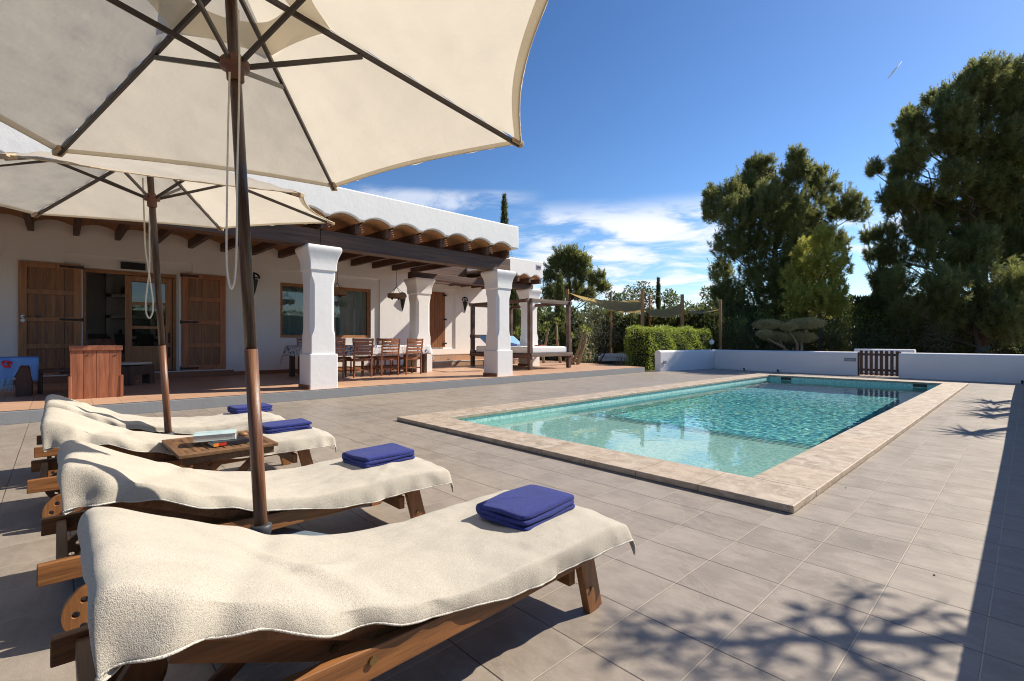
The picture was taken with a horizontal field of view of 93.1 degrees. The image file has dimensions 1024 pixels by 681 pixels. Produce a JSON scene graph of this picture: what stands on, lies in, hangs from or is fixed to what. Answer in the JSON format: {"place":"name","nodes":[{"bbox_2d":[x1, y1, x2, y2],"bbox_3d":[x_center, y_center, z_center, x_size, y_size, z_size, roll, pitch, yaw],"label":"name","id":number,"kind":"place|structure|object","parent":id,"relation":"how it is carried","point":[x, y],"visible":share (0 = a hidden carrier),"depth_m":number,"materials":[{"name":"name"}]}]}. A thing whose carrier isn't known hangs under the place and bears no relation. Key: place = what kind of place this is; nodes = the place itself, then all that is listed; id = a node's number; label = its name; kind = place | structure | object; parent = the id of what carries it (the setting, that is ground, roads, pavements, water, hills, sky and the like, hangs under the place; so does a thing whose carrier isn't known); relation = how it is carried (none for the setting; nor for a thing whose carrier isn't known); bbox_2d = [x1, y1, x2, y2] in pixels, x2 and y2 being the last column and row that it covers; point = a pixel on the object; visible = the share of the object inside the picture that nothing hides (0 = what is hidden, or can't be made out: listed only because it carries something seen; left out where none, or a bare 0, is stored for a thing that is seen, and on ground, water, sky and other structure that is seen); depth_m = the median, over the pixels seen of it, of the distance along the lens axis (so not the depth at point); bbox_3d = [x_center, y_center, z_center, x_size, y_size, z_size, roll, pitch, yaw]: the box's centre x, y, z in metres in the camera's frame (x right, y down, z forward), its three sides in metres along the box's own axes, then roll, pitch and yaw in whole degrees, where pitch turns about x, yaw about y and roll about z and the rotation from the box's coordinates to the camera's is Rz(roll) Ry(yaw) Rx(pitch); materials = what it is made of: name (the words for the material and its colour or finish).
{"place":"outdoors","nodes":[
{"label":"outdoors","id":0,"kind":"place"},
{"bbox_2d":[0,360,637,410],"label":"terrace floor","id":1,"kind":"structure","parent":0,"point":[191,387],"depth_m":10.41,"materials":[{"name":"ceramic"}]},
{"bbox_2d":[14,366,32,396],"bbox_3d":[-8.657,0.605,7.620,1.590,0.620,0.480,0,0,-43],"label":"plank bench","id":2,"kind":"object","parent":1,"relation":"on","point":[23,382],"visible":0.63,"depth_m":7.94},
{"bbox_2d":[0,356,38,391],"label":"shawl","id":3,"kind":"object","parent":2,"relation":"on","point":[10,367],"visible":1,"depth_m":7.84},
{"bbox_2d":[37,368,69,393],"bbox_3d":[-8.036,0.707,8.573,0.560,0.410,0.500,0,0,-43],"label":"bench","id":4,"kind":"object","parent":1,"relation":"on","point":[40,381],"visible":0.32,"depth_m":8.30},
{"bbox_2d":[68,345,122,399],"bbox_3d":[-6.881,0.500,8.007,0.670,0.845,0.745,0,0,-43],"label":"cabinet","id":5,"kind":"object","parent":1,"relation":"on","point":[95,371],"visible":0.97,"depth_m":7.75,"materials":[{"name":"brown wood"}]},
{"bbox_2d":[85,339,154,385],"bbox_3d":[-8.122,0.435,10.060,0.981,0.940,0.620,0,0,5],"label":"bench","id":6,"kind":"object","parent":1,"relation":"on","point":[130,371],"visible":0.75,"depth_m":9.97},
{"bbox_2d":[0,122,542,389],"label":"villa","id":7,"kind":"object","parent":1,"relation":"on","point":[65,282],"visible":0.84,"depth_m":11.73,"materials":[{"name":"white paint"}]},
{"bbox_2d":[121,262,144,270],"bbox_3d":[-8.673,-1.700,11.095,0.450,0.160,0.068,0,0,-43],"label":"lantern grille","id":8,"kind":"object","parent":7,"relation":"attached to","point":[132,266],"visible":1,"depth_m":11.07,"materials":[{"name":"black metal"}]},
{"bbox_2d":[125,275,171,369],"bbox_3d":[-8.587,-0.395,11.472,0.900,2.210,0.085,0,0,-43],"label":"glazed door","id":9,"kind":"structure","parent":7,"relation":"in","point":[132,353],"depth_m":11.42,"materials":[{"name":"brown wood"}]},
{"bbox_2d":[253,272,259,294],"bbox_3d":[-6.777,-1.493,12.757,0.300,0.607,0.116,0,0,-43],"label":"wall lamp","id":10,"kind":"object","parent":7,"relation":"attached to","point":[255,281],"visible":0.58,"depth_m":12.79,"materials":[{"name":"black metal"}]},
{"bbox_2d":[280,283,369,337],"bbox_3d":[-5.546,-0.790,14.398,2.900,1.900,0.355,0,0,-43],"label":"window","id":11,"kind":"structure","parent":7,"relation":"in","point":[352,311],"depth_m":14.77,"materials":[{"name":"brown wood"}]},
{"bbox_2d":[334,274,346,297],"bbox_3d":[-4.525,-1.685,12.549,0.500,1.130,0.500,0,0,-43],"label":"pendant lamp","id":12,"kind":"object","parent":7,"relation":"hanging from","point":[339,293],"visible":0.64,"depth_m":12.44,"materials":[{"name":"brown wood"}]},
{"bbox_2d":[387,261,404,299],"bbox_3d":[-3.270,-1.700,13.725,0.500,1.100,0.500,0,0,-43],"label":"pendant lamp","id":13,"kind":"object","parent":7,"relation":"hanging from","point":[393,295],"visible":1,"depth_m":13.62,"materials":[{"name":"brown wood"}]},
{"bbox_2d":[335,338,345,377],"bbox_3d":[-4.354,0.431,11.664,0.502,0.968,0.564,0,0,-43],"label":"dining chair","id":14,"kind":"object","parent":1,"relation":"on","point":[343,349],"visible":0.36,"depth_m":11.63,"materials":[{"name":"brown wood"}]},
{"bbox_2d":[336,341,351,372],"bbox_3d":[-4.767,0.417,13.339,0.502,0.968,0.564,0,0,-41],"label":"dining chair","id":15,"kind":"object","parent":1,"relation":"on","point":[345,358],"visible":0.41,"depth_m":13.29,"materials":[{"name":"brown wood"}]},
{"bbox_2d":[289,354,426,376],"bbox_3d":[-4.016,0.522,12.985,3.500,0.775,1.160,0,0,-43],"label":"dining table","id":16,"kind":"object","parent":1,"relation":"on","point":[292,365],"visible":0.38,"depth_m":12.22,"materials":[{"name":"brown wood"}]},
{"bbox_2d":[280,345,433,364],"bbox_3d":[-4.015,0.376,12.985,3.756,0.501,1.308,0,0,-43],"label":"tablecloth","id":17,"kind":"object","parent":16,"relation":"on","point":[292,350],"visible":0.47,"depth_m":12.27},
{"bbox_2d":[345,338,373,377],"bbox_3d":[-3.825,0.431,12.174,0.564,0.968,0.502,0,0,45],"label":"dining chair","id":18,"kind":"object","parent":1,"relation":"on","point":[354,359],"visible":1,"depth_m":12.06,"materials":[{"name":"brown wood"}]},
{"bbox_2d":[352,338,377,372],"bbox_3d":[-4.210,0.417,13.862,0.564,0.968,0.502,0,0,44],"label":"dining chair","id":19,"kind":"object","parent":1,"relation":"on","point":[368,356],"visible":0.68,"depth_m":13.84,"materials":[{"name":"brown wood"}]},
{"bbox_2d":[373,338,399,375],"bbox_3d":[-3.289,0.430,12.758,0.502,0.968,0.564,0,0,-41],"label":"dining chair","id":20,"kind":"object","parent":1,"relation":"on","point":[389,358],"visible":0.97,"depth_m":12.62,"materials":[{"name":"brown wood"}]},
{"bbox_2d":[376,338,399,371],"bbox_3d":[-3.658,0.418,14.310,0.502,0.968,0.564,0,0,-42],"label":"dining chair","id":21,"kind":"object","parent":1,"relation":"on","point":[386,356],"visible":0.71,"depth_m":14.25,"materials":[{"name":"brown wood"}]},
{"bbox_2d":[399,338,422,374],"bbox_3d":[-2.786,0.430,13.284,0.564,0.968,0.502,0,0,44],"label":"dining chair","id":22,"kind":"object","parent":1,"relation":"on","point":[406,358],"visible":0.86,"depth_m":13.13,"materials":[{"name":"brown wood"}]},
{"bbox_2d":[469,298,572,369],"bbox_3d":[0.257,-0.200,16.688,2.120,2.220,3.040,0,0,-43],"label":"daybed","id":23,"kind":"object","parent":1,"relation":"on","point":[529,351],"visible":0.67,"depth_m":16.00,"materials":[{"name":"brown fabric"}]},
{"bbox_2d":[0,369,1023,680],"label":"pool deck","id":24,"kind":"structure","parent":0,"point":[838,581],"depth_m":2.42,"materials":[{"name":"tile"}]},
{"bbox_2d":[34,429,190,476],"bbox_3d":[-3.166,0.818,4.500,1.794,0.604,0.732,0,0,-43],"label":"sun lounger","id":25,"kind":"object","parent":24,"relation":"on","point":[38,452],"visible":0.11,"depth_m":3.72,"materials":[{"name":"brown wood"}]},
{"bbox_2d":[44,394,284,434],"bbox_3d":[-3.137,0.689,4.526,1.765,0.471,0.738,0,0,-43],"label":"lounger towel","id":26,"kind":"object","parent":25,"relation":"on","point":[193,425],"visible":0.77,"depth_m":4.29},
{"bbox_2d":[227,403,272,413],"bbox_3d":[-2.795,0.724,5.175,0.293,0.075,0.376,0,0,42],"label":"folded towel","id":27,"kind":"object","parent":26,"relation":"on","point":[237,409],"visible":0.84,"depth_m":5.07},
{"bbox_2d":[0,151,334,434],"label":"parasol","id":28,"kind":"object","parent":24,"relation":"on","point":[36,184],"visible":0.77,"depth_m":4.15,"materials":[{"name":"beige fabric"}]},
{"bbox_2d":[27,445,312,517],"bbox_3d":[-2.362,0.818,3.642,1.794,0.604,0.732,0,0,-43],"label":"sun lounger","id":29,"kind":"object","parent":24,"relation":"on","point":[46,484],"visible":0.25,"depth_m":3.23,"materials":[{"name":"brown wood"}]},
{"bbox_2d":[40,407,336,458],"bbox_3d":[-2.329,0.689,3.664,1.765,0.478,0.759,0,0,-43],"label":"lounger towel","id":30,"kind":"object","parent":29,"relation":"on","point":[59,427],"visible":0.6,"depth_m":3.18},
{"bbox_2d":[262,418,311,433],"bbox_3d":[-1.922,0.722,4.100,0.380,0.076,0.294,0,0,-40],"label":"folded towel","id":31,"kind":"object","parent":30,"relation":"on","point":[275,427],"visible":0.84,"depth_m":4.01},
{"bbox_2d":[162,430,277,470],"bbox_3d":[-1.924,0.893,3.186,0.540,0.463,0.620,0,0,-43],"label":"side table","id":32,"kind":"object","parent":24,"relation":"on","point":[188,451],"visible":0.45,"depth_m":3.00,"materials":[{"name":"brown wood"}]},
{"bbox_2d":[207,436,248,446],"bbox_3d":[-1.823,0.648,3.114,0.138,0.026,0.205,0,0,43],"label":"book","id":33,"kind":"object","parent":32,"relation":"on","point":[237,440],"visible":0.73,"depth_m":3.08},
{"bbox_2d":[193,429,235,442],"bbox_3d":[-1.918,0.614,3.136,0.235,0.040,0.165,0,0,-29],"label":"book","id":34,"kind":"object","parent":33,"relation":"on","point":[213,435],"visible":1,"depth_m":3.09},
{"bbox_2d":[37,490,424,631],"bbox_3d":[-1.268,0.818,2.584,1.794,0.604,0.732,0,0,-43],"label":"sun lounger","id":35,"kind":"object","parent":24,"relation":"on","point":[64,566],"visible":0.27,"depth_m":2.13,"materials":[{"name":"brown wood"}]},
{"bbox_2d":[57,440,453,515],"bbox_3d":[-1.241,0.685,2.611,1.766,0.479,0.742,0,0,-43],"label":"lounger towel","id":36,"kind":"object","parent":35,"relation":"on","point":[90,475],"visible":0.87,"depth_m":2.30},
{"bbox_2d":[342,443,414,467],"bbox_3d":[-0.840,0.723,3.060,0.293,0.074,0.380,0,0,43],"label":"folded towel","id":37,"kind":"object","parent":36,"relation":"on","point":[377,455],"visible":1,"depth_m":2.98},
{"bbox_2d":[0,0,547,535],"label":"parasol","id":38,"kind":"object","parent":24,"relation":"on","point":[294,90],"visible":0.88,"depth_m":2.36,"materials":[{"name":"beige fabric"}]},
{"bbox_2d":[50,551,606,680],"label":"sun lounger","id":39,"kind":"object","parent":24,"relation":"on","point":[367,653],"visible":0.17,"depth_m":1.31,"materials":[{"name":"brown wood"}]},
{"bbox_2d":[77,490,635,680],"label":"lounger towel","id":40,"kind":"object","parent":39,"relation":"on","point":[159,587],"visible":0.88,"depth_m":1.32,"materials":[{"name":"fabric"}]},
{"bbox_2d":[476,484,574,530],"bbox_3d":[0.064,0.722,2.132,0.293,0.075,0.381,0,0,40],"label":"folded towel","id":41,"kind":"object","parent":40,"relation":"on","point":[527,507],"visible":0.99,"depth_m":2.05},
{"bbox_2d":[397,373,967,512],"bbox_3d":[4.863,1.083,9.369,13.050,0.050,4.960,0,0,-43],"label":"pool coping","id":42,"kind":"object","parent":24,"relation":"on","point":[794,484],"visible":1,"depth_m":4.72,"materials":[{"name":"stone"}]},
{"bbox_2d":[655,349,857,374],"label":"garden wall","id":43,"kind":"structure","parent":24,"relation":"on","point":[824,362],"depth_m":17.48,"materials":[{"name":"white paint"}]},
{"bbox_2d":[899,353,1023,383],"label":"garden wall","id":44,"kind":"structure","parent":24,"relation":"on","point":[1003,368],"depth_m":13.34,"materials":[{"name":"white paint"}]},
{"bbox_2d":[858,350,901,375],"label":"garden gate","id":45,"kind":"structure","parent":44,"relation":"attached to","point":[876,354],"depth_m":14.98,"materials":[{"name":"brown wood"}]},
{"bbox_2d":[140,0,1023,335],"label":"sky","id":46,"kind":"structure","parent":0,"point":[628,108],"materials":[{"name":"blue"}]},
{"bbox_2d":[458,377,937,422],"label":"pool wall","id":47,"kind":"structure","parent":0,"point":[534,411],"depth_m":10.06,"materials":[{"name":"tile"}]},
{"bbox_2d":[478,379,931,476],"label":"pool water","id":48,"kind":"structure","parent":0,"point":[751,429],"depth_m":7.15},
{"bbox_2d":[545,342,898,376],"bbox_3d":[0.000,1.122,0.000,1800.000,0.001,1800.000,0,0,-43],"label":"ground","id":49,"kind":"structure","parent":0,"point":[654,369],"depth_m":24.73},
{"bbox_2d":[0,367,644,424],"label":"terrace edge","id":50,"kind":"object","parent":49,"relation":"on","point":[20,416],"visible":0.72,"depth_m":9.04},
{"bbox_2d":[498,191,509,256],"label":"cypress","id":51,"kind":"object","parent":49,"relation":"on","point":[504,214],"visible":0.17,"depth_m":29.90,"materials":[{"name":"green plant"}]},
{"bbox_2d":[509,289,520,340],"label":"cypress","id":52,"kind":"object","parent":49,"relation":"on","point":[516,313],"visible":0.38,"depth_m":22.82,"materials":[{"name":"green plant"}]},
{"bbox_2d":[538,317,561,362],"bbox_3d":[1.525,0.091,19.486,1.037,2.104,0.456,0,0,4],"label":"frangipani","id":53,"kind":"object","parent":49,"relation":"on","point":[545,343],"visible":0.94,"depth_m":19.51,"materials":[{"name":"green plant"}]},
{"bbox_2d":[537,311,565,360],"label":"garden shrub","id":54,"kind":"object","parent":49,"relation":"on","point":[550,340],"visible":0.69,"depth_m":21.98,"materials":[{"name":"green plant"}]},
{"bbox_2d":[551,271,567,360],"bbox_3d":[2.198,-1.072,22.508,0.882,4.364,0.943,0,0,-43],"label":"cypress","id":55,"kind":"object","parent":49,"relation":"on","point":[559,293],"visible":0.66,"depth_m":22.36,"materials":[{"name":"green plant"}]},
{"bbox_2d":[537,305,585,360],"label":"tall hedge","id":56,"kind":"object","parent":49,"relation":"on","point":[574,317],"visible":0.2,"depth_m":26.69,"materials":[{"name":"green plant"}]},
{"bbox_2d":[540,242,613,308],"bbox_3d":[3.873,-2.278,28.937,4.464,6.988,3.161,0,0,11],"label":"pine tree","id":57,"kind":"object","parent":49,"relation":"on","point":[570,262],"visible":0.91,"depth_m":28.20,"materials":[{"name":"green plant"}]},
{"bbox_2d":[571,324,591,364],"bbox_3d":[2.557,0.262,18.389,1.021,1.779,0.422,0,0,-4],"label":"frangipani","id":58,"kind":"object","parent":49,"relation":"on","point":[585,331],"visible":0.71,"depth_m":18.37,"materials":[{"name":"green plant"}]},
{"bbox_2d":[577,341,599,363],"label":"garden shrub","id":59,"kind":"object","parent":49,"relation":"on","point":[590,357],"visible":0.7,"depth_m":19.97,"materials":[{"name":"green plant"}]},
{"bbox_2d":[580,303,605,331],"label":"broadleaf tree","id":60,"kind":"object","parent":49,"relation":"on","point":[590,307],"visible":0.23,"depth_m":36.63,"materials":[{"name":"green plant"}]},
{"bbox_2d":[571,295,624,363],"bbox_3d":[3.805,-0.473,21.016,2.662,3.219,1.685,0,0,-10],"label":"olive tree","id":61,"kind":"object","parent":49,"relation":"on","point":[595,361],"visible":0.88,"depth_m":21.02,"materials":[{"name":"green plant"}]},
{"bbox_2d":[610,292,611,352],"bbox_3d":[5.504,-0.786,26.998,0.146,3.792,0.146,0,0,-43],"label":"sail post","id":62,"kind":"object","parent":49,"relation":"on","point":[611,323],"visible":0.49,"depth_m":26.94,"materials":[{"name":"brown wood"}]},
{"bbox_2d":[570,293,645,312],"bbox_3d":[6.462,-1.940,25.391,3.917,0.892,6.862,0,0,40],"label":"shade sail","id":63,"kind":"object","parent":62,"relation":"attached to","point":[629,306],"visible":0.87,"depth_m":23.92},
{"bbox_2d":[604,289,628,315],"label":"broadleaf tree","id":64,"kind":"object","parent":49,"relation":"on","point":[618,296],"visible":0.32,"depth_m":40.00,"materials":[{"name":"green plant"}]},
{"bbox_2d":[581,361,652,370],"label":"grass","id":65,"kind":"structure","parent":49,"relation":"on","point":[615,364],"depth_m":22.39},
{"bbox_2d":[593,353,628,362],"bbox_3d":[4.784,0.850,23.458,1.570,0.420,1.000,0,0,-7],"label":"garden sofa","id":66,"kind":"object","parent":65,"relation":"on","point":[608,357],"visible":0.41,"depth_m":23.02,"materials":[{"name":"fabric"}]},
{"bbox_2d":[622,281,656,313],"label":"broadleaf tree","id":67,"kind":"object","parent":49,"relation":"on","point":[633,295],"visible":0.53,"depth_m":40.56,"materials":[{"name":"green plant"}]},
{"bbox_2d":[641,289,643,331],"bbox_3d":[5.782,-0.581,21.498,0.177,3.384,0.176,0,0,-43],"label":"sail post","id":68,"kind":"object","parent":49,"relation":"on","point":[642,306],"visible":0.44,"depth_m":21.42,"materials":[{"name":"brown wood"}]},
{"bbox_2d":[644,304,684,317],"bbox_3d":[7.928,-1.492,25.339,2.068,0.529,8.728,0,0,22],"label":"shade sail","id":69,"kind":"object","parent":68,"relation":"attached to","point":[673,311],"visible":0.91,"depth_m":23.61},
{"bbox_2d":[655,276,661,321],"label":"cypress","id":70,"kind":"object","parent":49,"relation":"on","point":[657,298],"visible":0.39,"depth_m":39.90,"materials":[{"name":"green plant"}]},
{"bbox_2d":[592,305,729,353],"bbox_3d":[9.429,-0.376,29.056,9.236,3.569,2.318,0,0,0],"label":"tall hedge","id":71,"kind":"object","parent":49,"relation":"on","point":[625,321],"visible":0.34,"depth_m":28.71,"materials":[{"name":"green plant"}]},
{"bbox_2d":[623,323,711,369],"bbox_3d":[6.565,0.209,20.089,5.303,1.846,1.452,0,0,-43],"label":"clipped hedge","id":72,"kind":"object","parent":49,"relation":"on","point":[647,343],"visible":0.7,"depth_m":18.75,"materials":[{"name":"green plant"}]},
{"bbox_2d":[660,288,679,316],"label":"broadleaf tree","id":73,"kind":"object","parent":49,"relation":"on","point":[671,295],"visible":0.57,"depth_m":41.79,"materials":[{"name":"green plant"}]},
{"bbox_2d":[680,294,683,331],"bbox_3d":[7.899,-0.514,22.498,0.177,3.250,0.176,0,0,-43],"label":"sail post","id":74,"kind":"object","parent":49,"relation":"on","point":[681,309],"visible":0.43,"depth_m":22.43,"materials":[{"name":"brown wood"}]},
{"bbox_2d":[679,300,710,313],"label":"broadleaf tree","id":75,"kind":"object","parent":49,"relation":"on","point":[690,306],"visible":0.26,"depth_m":38.26,"materials":[{"name":"green plant"}]},
{"bbox_2d":[699,285,722,346],"bbox_3d":[13.932,-1.361,32.908,2.767,4.966,2.554,0,0,-43],"label":"broadleaf tree","id":76,"kind":"object","parent":49,"relation":"on","point":[707,300],"visible":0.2,"depth_m":33.16,"materials":[{"name":"green plant"}]},
{"bbox_2d":[719,299,721,349],"bbox_3d":[9.234,-0.352,21.498,0.146,2.925,0.146,0,0,-43],"label":"sail post","id":77,"kind":"object","parent":49,"relation":"on","point":[720,324],"visible":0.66,"depth_m":21.43,"materials":[{"name":"brown wood"}]},
{"bbox_2d":[686,309,718,313],"bbox_3d":[9.377,-1.515,24.308,1.592,0.494,5.394,0,0,19],"label":"shade sail","id":78,"kind":"object","parent":77,"relation":"attached to","point":[699,312],"visible":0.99,"depth_m":24.99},
{"bbox_2d":[705,315,749,349],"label":"garden shrub","id":79,"kind":"object","parent":49,"relation":"on","point":[730,343],"visible":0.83,"depth_m":22.03,"materials":[{"name":"green plant"}]},
{"bbox_2d":[700,293,770,349],"bbox_3d":[11.723,-0.656,25.274,3.067,3.564,3.077,0,0,-43],"label":"garden shrub","id":80,"kind":"object","parent":49,"relation":"on","point":[741,312],"visible":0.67,"depth_m":24.92,"materials":[{"name":"green plant"}]},
{"bbox_2d":[537,293,947,350],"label":"woodland","id":81,"kind":"object","parent":49,"relation":"on","point":[542,311],"visible":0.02,"depth_m":50.67,"materials":[{"name":"green plant"}]},
{"bbox_2d":[729,322,771,349],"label":"garden shrub","id":82,"kind":"object","parent":49,"relation":"on","point":[745,343],"visible":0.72,"depth_m":22.45,"materials":[{"name":"green plant"}]},
{"bbox_2d":[732,309,813,350],"bbox_3d":[12.632,-0.214,23.475,4.138,2.704,1.674,0,0,1],"label":"garden shrub","id":83,"kind":"object","parent":49,"relation":"on","point":[784,315],"visible":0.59,"depth_m":23.34,"materials":[{"name":"green plant"}]},
{"bbox_2d":[718,299,853,351],"bbox_3d":[14.963,-0.520,26.433,7.048,3.853,2.386,0,0,0],"label":"tall hedge","id":84,"kind":"object","parent":49,"relation":"on","point":[729,306],"visible":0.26,"depth_m":26.18,"materials":[{"name":"green plant"}]},
{"bbox_2d":[700,142,874,322],"bbox_3d":[14.914,-4.837,27.057,8.997,12.104,5.333,0,0,-2],"label":"pine tree","id":85,"kind":"object","parent":49,"relation":"on","point":[786,214],"visible":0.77,"depth_m":25.91,"materials":[{"name":"green plant"}]},
{"bbox_2d":[751,317,827,350],"bbox_3d":[11.663,0.041,20.686,2.976,2.150,1.714,0,0,0],"label":"cloud pruned olive","id":86,"kind":"object","parent":49,"relation":"on","point":[797,340],"visible":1,"depth_m":20.52,"materials":[{"name":"green plant"}]},
{"bbox_2d":[769,328,813,350],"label":"garden shrub","id":87,"kind":"object","parent":49,"relation":"on","point":[784,343],"visible":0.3,"depth_m":22.68,"materials":[{"name":"green plant"}]},
{"bbox_2d":[757,292,854,350],"bbox_3d":[15.296,-0.691,25.464,4.747,3.642,2.520,0,0,-1],"label":"garden shrub","id":88,"kind":"object","parent":49,"relation":"on","point":[802,322],"visible":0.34,"depth_m":25.23,"materials":[{"name":"green plant"}]},
{"bbox_2d":[775,219,855,350],"bbox_3d":[14.898,-2.220,23.804,3.454,6.870,3.436,0,0,21],"label":"pine tree","id":89,"kind":"object","parent":49,"relation":"on","point":[824,291],"visible":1,"depth_m":23.07,"materials":[{"name":"green plant"}]},
{"bbox_2d":[811,319,845,350],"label":"garden shrub","id":90,"kind":"object","parent":49,"relation":"on","point":[830,336],"visible":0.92,"depth_m":21.94,"materials":[{"name":"green plant"}]},
{"bbox_2d":[836,302,888,351],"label":"garden shrub","id":91,"kind":"object","parent":49,"relation":"on","point":[856,328],"visible":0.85,"depth_m":22.74,"materials":[{"name":"green plant"}]},
{"bbox_2d":[837,321,899,351],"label":"garden shrub","id":92,"kind":"object","parent":49,"relation":"on","point":[868,340],"visible":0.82,"depth_m":21.59,"materials":[{"name":"green plant"}]},
{"bbox_2d":[841,300,913,348],"bbox_3d":[18.151,-0.554,23.981,3.746,3.362,2.731,0,0,-43],"label":"garden shrub","id":93,"kind":"object","parent":49,"relation":"on","point":[865,335],"visible":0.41,"depth_m":23.66,"materials":[{"name":"green plant"}]},
{"bbox_2d":[864,261,905,319],"bbox_3d":[19.353,-1.413,25.125,3.835,5.257,2.174,0,0,-43],"label":"pine tree","id":94,"kind":"object","parent":49,"relation":"on","point":[873,278],"visible":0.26,"depth_m":24.57,"materials":[{"name":"green plant"}]},
{"bbox_2d":[854,349,915,373],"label":"garden wall","id":95,"kind":"structure","parent":49,"relation":"on","point":[895,350],"depth_m":16.43,"materials":[{"name":"white paint"}]},
{"bbox_2d":[875,312,930,352],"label":"garden shrub","id":96,"kind":"object","parent":49,"relation":"on","point":[907,334],"visible":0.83,"depth_m":21.70,"materials":[{"name":"green plant"}]},
{"bbox_2d":[842,292,1023,353],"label":"tall hedge","id":97,"kind":"object","parent":49,"relation":"on","point":[857,300],"visible":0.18,"depth_m":24.17,"materials":[{"name":"green plant"}]},
{"bbox_2d":[915,321,956,352],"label":"garden shrub","id":98,"kind":"object","parent":49,"relation":"on","point":[935,340],"visible":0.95,"depth_m":21.32,"materials":[{"name":"green plant"}]},
{"bbox_2d":[858,49,1023,353],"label":"pine tree","id":99,"kind":"object","parent":49,"relation":"on","point":[980,220],"visible":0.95,"depth_m":23.04,"materials":[{"name":"green plant"}]},
{"bbox_2d":[902,308,981,352],"bbox_3d":[20.986,-0.548,24.061,3.841,3.357,2.630,0,0,-11],"label":"garden shrub","id":100,"kind":"object","parent":49,"relation":"on","point":[944,336],"visible":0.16,"depth_m":23.61,"materials":[{"name":"green plant"}]},
{"bbox_2d":[877,254,1023,353],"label":"pine tree","id":101,"kind":"object","parent":49,"relation":"on","point":[998,300],"visible":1,"depth_m":21.07,"materials":[{"name":"green plant"}]},
{"bbox_2d":[930,323,974,353],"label":"garden shrub","id":102,"kind":"object","parent":49,"relation":"on","point":[964,337],"visible":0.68,"depth_m":21.82,"materials":[{"name":"green plant"}]},
{"bbox_2d":[972,345,993,353],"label":"agave","id":103,"kind":"object","parent":49,"relation":"on","point":[984,350],"visible":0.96,"depth_m":20.36,"materials":[{"name":"green plant"}]},
{"bbox_2d":[961,307,1023,353],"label":"garden shrub","id":104,"kind":"object","parent":49,"relation":"on","point":[995,343],"visible":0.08,"depth_m":23.80,"materials":[{"name":"green plant"}]},
{"bbox_2d":[972,324,1023,353],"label":"garden shrub","id":105,"kind":"object","parent":49,"relation":"on","point":[996,342],"visible":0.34,"depth_m":21.60,"materials":[{"name":"green plant"}]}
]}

